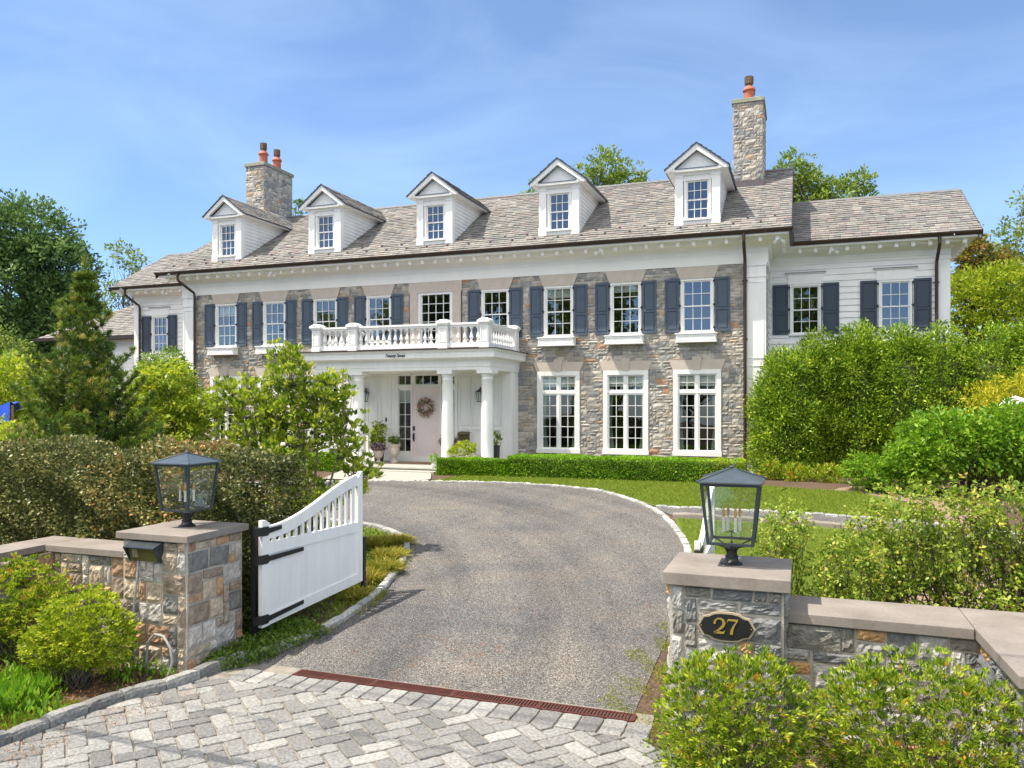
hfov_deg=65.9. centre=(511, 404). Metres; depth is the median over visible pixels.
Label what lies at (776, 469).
border plant
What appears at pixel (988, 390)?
golden cypress
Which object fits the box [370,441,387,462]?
purple urn
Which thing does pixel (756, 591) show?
stone gate pillar
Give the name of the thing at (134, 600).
cable conduit
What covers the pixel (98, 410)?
pine tree
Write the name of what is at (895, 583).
loose hedge shrub
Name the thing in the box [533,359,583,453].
casement window
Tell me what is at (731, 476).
gate lantern
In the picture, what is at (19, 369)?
shrub
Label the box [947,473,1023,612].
loose hedge shrub
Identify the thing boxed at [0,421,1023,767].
ground
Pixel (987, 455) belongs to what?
bright green shrub
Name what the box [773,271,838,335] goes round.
sash window
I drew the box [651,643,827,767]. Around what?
azalea bush
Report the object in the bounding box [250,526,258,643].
hinge post
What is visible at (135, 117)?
sky
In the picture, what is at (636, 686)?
ground cover
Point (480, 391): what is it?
wall lantern
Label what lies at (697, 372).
casement window
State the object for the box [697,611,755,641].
number plaque
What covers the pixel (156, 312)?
sash window
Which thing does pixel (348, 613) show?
kerb
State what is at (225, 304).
sash window
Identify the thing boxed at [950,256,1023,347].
mixed tree
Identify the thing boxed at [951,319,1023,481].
arborvitae
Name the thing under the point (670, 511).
gravel path
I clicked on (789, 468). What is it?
border plant
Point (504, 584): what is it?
fallen debris
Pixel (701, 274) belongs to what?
sash window
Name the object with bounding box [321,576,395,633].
ground cover
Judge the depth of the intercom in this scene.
9.47 m
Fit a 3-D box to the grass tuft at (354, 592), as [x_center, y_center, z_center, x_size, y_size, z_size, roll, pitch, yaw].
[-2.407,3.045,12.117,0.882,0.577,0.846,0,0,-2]
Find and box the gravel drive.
[249,482,683,712]
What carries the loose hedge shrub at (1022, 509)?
on the ground at (644, 705)
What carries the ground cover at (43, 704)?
on the ground at (644, 705)
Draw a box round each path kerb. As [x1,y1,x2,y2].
[656,505,1019,534]
[673,512,1020,543]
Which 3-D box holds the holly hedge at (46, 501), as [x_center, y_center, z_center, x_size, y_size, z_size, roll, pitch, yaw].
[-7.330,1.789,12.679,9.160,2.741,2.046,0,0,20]
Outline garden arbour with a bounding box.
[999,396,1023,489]
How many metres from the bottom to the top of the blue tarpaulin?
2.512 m
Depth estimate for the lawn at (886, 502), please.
18.23 m
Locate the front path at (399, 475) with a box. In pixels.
[323,470,430,479]
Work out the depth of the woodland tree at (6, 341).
36.16 m
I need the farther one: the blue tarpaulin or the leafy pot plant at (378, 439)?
the leafy pot plant at (378, 439)
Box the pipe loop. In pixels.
[145,633,173,677]
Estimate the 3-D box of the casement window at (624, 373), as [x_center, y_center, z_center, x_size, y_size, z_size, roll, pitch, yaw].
[3.503,0.040,24.295,1.660,2.960,0.250,0,0,20]
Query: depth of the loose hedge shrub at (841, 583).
8.93 m
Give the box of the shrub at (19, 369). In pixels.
[0,348,56,423]
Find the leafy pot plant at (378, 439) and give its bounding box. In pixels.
[368,420,387,461]
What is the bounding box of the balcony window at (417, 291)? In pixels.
[409,280,461,348]
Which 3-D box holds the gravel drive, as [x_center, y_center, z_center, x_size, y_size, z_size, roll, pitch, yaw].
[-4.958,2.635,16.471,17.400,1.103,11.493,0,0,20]
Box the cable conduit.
[132,560,138,669]
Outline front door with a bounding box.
[412,387,439,456]
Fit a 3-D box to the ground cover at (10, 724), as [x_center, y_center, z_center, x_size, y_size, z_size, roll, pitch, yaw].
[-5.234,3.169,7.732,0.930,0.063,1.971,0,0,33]
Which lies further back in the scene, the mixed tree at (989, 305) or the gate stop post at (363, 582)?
the mixed tree at (989, 305)
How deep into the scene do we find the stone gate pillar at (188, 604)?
9.59 m
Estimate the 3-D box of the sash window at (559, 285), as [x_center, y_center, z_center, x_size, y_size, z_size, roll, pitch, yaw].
[1.433,-2.988,24.892,1.900,2.276,0.475,0,0,20]
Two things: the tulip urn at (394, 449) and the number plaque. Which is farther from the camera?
the tulip urn at (394, 449)
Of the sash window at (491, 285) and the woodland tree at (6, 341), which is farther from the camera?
the woodland tree at (6, 341)
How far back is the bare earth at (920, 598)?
11.30 m
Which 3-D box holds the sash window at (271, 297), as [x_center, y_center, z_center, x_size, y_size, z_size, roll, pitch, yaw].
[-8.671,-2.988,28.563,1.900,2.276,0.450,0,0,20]
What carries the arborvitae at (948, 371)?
on the ground at (644, 705)
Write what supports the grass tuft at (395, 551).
on the lawn at (363, 534)
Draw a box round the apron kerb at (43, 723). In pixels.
[0,651,247,746]
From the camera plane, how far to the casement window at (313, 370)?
28.08 m
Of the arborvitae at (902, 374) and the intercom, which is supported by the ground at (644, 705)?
the arborvitae at (902, 374)
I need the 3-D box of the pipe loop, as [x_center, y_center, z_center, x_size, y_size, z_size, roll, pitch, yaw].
[-4.131,2.952,9.226,0.452,0.552,0.076,0,0,25]
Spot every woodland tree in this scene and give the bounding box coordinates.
[0,321,35,395]
[0,345,29,402]
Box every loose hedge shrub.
[748,487,823,595]
[793,521,890,600]
[834,473,961,605]
[889,465,1021,611]
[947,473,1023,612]
[995,499,1023,579]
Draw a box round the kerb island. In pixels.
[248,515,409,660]
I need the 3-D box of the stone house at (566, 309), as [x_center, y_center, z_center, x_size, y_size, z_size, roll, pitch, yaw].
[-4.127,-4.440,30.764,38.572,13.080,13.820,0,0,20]
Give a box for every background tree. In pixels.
[292,196,307,215]
[517,143,651,193]
[772,146,882,285]
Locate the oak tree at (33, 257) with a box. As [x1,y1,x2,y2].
[0,188,113,421]
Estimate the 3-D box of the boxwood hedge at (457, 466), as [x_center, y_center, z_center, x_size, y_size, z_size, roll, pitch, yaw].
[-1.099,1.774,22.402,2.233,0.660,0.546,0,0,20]
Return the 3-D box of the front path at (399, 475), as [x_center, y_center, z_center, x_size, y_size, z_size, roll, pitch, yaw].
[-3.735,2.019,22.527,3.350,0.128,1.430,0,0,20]
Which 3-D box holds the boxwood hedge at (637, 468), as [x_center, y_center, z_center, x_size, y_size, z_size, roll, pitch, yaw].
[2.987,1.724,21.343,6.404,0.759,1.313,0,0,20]
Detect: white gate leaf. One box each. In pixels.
[253,471,362,627]
[694,486,714,553]
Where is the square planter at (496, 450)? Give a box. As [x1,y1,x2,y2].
[494,430,502,457]
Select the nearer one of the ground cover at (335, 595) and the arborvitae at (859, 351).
the ground cover at (335, 595)
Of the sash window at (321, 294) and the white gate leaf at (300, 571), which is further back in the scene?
the sash window at (321, 294)
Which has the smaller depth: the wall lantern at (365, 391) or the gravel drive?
the gravel drive
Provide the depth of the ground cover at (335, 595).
11.73 m
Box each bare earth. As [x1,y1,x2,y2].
[836,486,981,524]
[906,570,1007,609]
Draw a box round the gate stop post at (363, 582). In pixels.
[361,536,366,586]
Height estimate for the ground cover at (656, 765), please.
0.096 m
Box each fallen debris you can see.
[1,686,202,761]
[321,490,667,683]
[393,639,506,686]
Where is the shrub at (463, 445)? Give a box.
[445,440,477,460]
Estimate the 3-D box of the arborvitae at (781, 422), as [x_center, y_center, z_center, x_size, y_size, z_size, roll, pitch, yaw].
[7.614,0.336,22.117,2.442,4.214,2.493,0,0,20]
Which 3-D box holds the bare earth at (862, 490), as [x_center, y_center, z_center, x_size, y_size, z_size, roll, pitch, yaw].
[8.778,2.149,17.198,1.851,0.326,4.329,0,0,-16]
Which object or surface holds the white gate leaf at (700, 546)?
attached to the hinge post
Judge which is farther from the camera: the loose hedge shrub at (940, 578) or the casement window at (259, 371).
the casement window at (259, 371)
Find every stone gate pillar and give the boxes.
[116,519,248,672]
[663,552,791,739]
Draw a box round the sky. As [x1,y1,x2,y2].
[0,0,1023,349]
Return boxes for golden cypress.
[944,365,1023,483]
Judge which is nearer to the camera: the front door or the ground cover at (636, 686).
the ground cover at (636, 686)
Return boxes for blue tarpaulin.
[0,402,24,434]
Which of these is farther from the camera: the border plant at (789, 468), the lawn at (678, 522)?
the border plant at (789, 468)
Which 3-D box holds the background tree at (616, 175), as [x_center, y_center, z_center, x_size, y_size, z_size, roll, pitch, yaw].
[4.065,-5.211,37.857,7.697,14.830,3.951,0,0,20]
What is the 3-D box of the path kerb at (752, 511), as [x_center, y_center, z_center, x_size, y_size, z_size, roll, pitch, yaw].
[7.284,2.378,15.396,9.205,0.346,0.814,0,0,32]
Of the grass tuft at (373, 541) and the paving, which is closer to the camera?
the paving
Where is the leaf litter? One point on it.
(94, 695)
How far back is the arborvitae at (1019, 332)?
20.80 m
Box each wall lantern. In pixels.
[364,388,368,401]
[475,387,481,401]
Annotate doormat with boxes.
[396,461,430,463]
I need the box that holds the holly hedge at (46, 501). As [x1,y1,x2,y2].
[0,433,316,632]
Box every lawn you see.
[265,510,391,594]
[435,476,912,520]
[661,518,975,672]
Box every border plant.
[753,457,784,479]
[778,460,816,481]
[810,462,844,482]
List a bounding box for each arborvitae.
[129,351,159,437]
[143,345,201,436]
[740,342,829,477]
[795,325,857,476]
[825,317,896,477]
[857,319,943,476]
[905,317,979,479]
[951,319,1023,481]
[995,319,1023,478]
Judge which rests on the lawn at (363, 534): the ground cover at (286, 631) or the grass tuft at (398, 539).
the grass tuft at (398, 539)
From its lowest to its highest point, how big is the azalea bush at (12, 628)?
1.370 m
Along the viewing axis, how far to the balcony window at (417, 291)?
26.48 m
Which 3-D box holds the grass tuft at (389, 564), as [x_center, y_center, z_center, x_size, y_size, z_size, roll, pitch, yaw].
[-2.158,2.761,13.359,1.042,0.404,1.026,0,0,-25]
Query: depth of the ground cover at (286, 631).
10.13 m
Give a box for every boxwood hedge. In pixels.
[306,451,344,471]
[435,456,509,476]
[506,453,746,482]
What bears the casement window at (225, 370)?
in the stone house at (566, 309)
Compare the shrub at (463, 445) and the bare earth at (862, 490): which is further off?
the shrub at (463, 445)
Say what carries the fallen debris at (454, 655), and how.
on the gravel drive
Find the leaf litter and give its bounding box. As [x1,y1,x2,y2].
[0,650,165,728]
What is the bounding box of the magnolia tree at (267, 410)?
[205,337,386,532]
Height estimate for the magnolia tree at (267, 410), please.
4.120 m
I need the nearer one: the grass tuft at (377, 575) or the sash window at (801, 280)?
the grass tuft at (377, 575)
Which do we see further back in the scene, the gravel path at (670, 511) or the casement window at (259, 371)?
the casement window at (259, 371)
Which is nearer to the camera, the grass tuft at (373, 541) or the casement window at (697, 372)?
the grass tuft at (373, 541)
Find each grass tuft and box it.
[334,584,379,600]
[359,567,391,585]
[364,534,397,549]
[366,555,411,573]
[368,545,411,560]
[381,532,419,546]
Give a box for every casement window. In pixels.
[207,366,243,445]
[255,368,290,446]
[306,367,342,447]
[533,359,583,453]
[599,358,652,454]
[669,356,725,456]
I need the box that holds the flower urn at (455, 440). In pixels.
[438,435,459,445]
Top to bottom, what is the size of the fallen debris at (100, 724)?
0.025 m
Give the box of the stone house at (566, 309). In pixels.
[34,75,983,474]
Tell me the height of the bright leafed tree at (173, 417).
3.698 m
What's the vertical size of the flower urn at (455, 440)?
0.977 m
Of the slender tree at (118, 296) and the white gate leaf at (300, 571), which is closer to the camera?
the white gate leaf at (300, 571)
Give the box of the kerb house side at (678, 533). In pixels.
[254,480,691,552]
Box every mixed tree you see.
[950,220,1023,343]
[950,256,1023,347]
[987,184,1023,328]
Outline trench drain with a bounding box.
[292,669,636,722]
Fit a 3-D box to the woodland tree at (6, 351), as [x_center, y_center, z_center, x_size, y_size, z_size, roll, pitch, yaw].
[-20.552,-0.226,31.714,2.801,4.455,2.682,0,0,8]
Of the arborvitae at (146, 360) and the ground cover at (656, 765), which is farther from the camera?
the arborvitae at (146, 360)
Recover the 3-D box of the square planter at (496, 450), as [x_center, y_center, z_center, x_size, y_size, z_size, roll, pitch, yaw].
[-0.567,1.296,24.127,0.600,1.109,0.626,0,0,-4]
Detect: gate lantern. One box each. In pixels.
[150,445,222,527]
[696,458,765,565]
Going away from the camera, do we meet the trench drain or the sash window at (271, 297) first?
the trench drain
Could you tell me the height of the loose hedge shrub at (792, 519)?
2.097 m
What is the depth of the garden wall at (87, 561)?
10.59 m
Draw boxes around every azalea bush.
[0,552,82,663]
[15,582,143,690]
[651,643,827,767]
[807,642,1023,767]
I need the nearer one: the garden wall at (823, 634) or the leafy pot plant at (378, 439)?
the garden wall at (823, 634)
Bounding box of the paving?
[0,669,679,767]
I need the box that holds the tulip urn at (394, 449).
[387,432,400,462]
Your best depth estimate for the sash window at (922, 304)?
23.69 m
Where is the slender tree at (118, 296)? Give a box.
[99,237,151,310]
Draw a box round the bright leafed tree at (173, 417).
[118,357,224,444]
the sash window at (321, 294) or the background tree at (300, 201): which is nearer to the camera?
the sash window at (321, 294)
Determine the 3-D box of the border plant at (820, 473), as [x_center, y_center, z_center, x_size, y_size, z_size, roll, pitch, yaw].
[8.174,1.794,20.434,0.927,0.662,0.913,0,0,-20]
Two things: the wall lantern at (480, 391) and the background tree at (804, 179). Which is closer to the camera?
the wall lantern at (480, 391)
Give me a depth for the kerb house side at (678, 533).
19.33 m
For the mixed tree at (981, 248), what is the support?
on the ground at (644, 705)
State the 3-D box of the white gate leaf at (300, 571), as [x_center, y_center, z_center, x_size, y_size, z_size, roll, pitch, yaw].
[-2.811,1.955,11.165,0.079,1.870,2.269,0,0,25]
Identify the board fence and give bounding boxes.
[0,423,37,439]
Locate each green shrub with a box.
[0,413,43,469]
[836,448,911,493]
[875,395,1023,494]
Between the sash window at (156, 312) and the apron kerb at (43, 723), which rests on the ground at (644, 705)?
the apron kerb at (43, 723)
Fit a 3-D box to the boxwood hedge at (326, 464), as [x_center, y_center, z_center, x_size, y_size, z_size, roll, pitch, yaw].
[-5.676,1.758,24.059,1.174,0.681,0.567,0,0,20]
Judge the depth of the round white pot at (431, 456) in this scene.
23.24 m
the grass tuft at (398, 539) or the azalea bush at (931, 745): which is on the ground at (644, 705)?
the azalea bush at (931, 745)
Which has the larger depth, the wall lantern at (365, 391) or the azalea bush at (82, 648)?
the wall lantern at (365, 391)
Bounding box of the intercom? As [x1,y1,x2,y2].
[123,540,162,562]
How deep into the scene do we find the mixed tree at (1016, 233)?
33.60 m
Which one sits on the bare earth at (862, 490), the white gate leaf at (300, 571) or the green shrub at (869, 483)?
the green shrub at (869, 483)
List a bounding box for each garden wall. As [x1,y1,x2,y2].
[0,536,123,655]
[785,595,1023,767]
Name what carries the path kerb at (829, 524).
on the ground at (644, 705)
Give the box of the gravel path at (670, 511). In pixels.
[658,508,1020,539]
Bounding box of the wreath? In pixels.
[416,396,435,417]
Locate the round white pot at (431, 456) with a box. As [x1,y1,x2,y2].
[428,452,438,467]
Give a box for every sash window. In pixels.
[142,306,176,353]
[204,293,246,355]
[252,290,295,353]
[301,287,347,344]
[354,284,402,342]
[468,277,521,338]
[529,273,587,346]
[595,269,656,344]
[665,265,729,342]
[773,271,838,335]
[860,266,931,332]
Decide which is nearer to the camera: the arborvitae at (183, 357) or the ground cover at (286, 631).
the ground cover at (286, 631)
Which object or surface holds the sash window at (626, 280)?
in the stone house at (566, 309)
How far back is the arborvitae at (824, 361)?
22.05 m
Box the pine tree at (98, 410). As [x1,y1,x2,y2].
[1,251,179,477]
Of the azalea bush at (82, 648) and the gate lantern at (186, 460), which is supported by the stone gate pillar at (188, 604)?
the gate lantern at (186, 460)
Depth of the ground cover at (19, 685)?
8.45 m
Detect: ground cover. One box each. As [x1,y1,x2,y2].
[0,645,175,726]
[0,658,71,712]
[0,697,80,730]
[200,615,331,670]
[254,522,401,643]
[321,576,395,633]
[597,620,669,739]
[638,733,889,767]

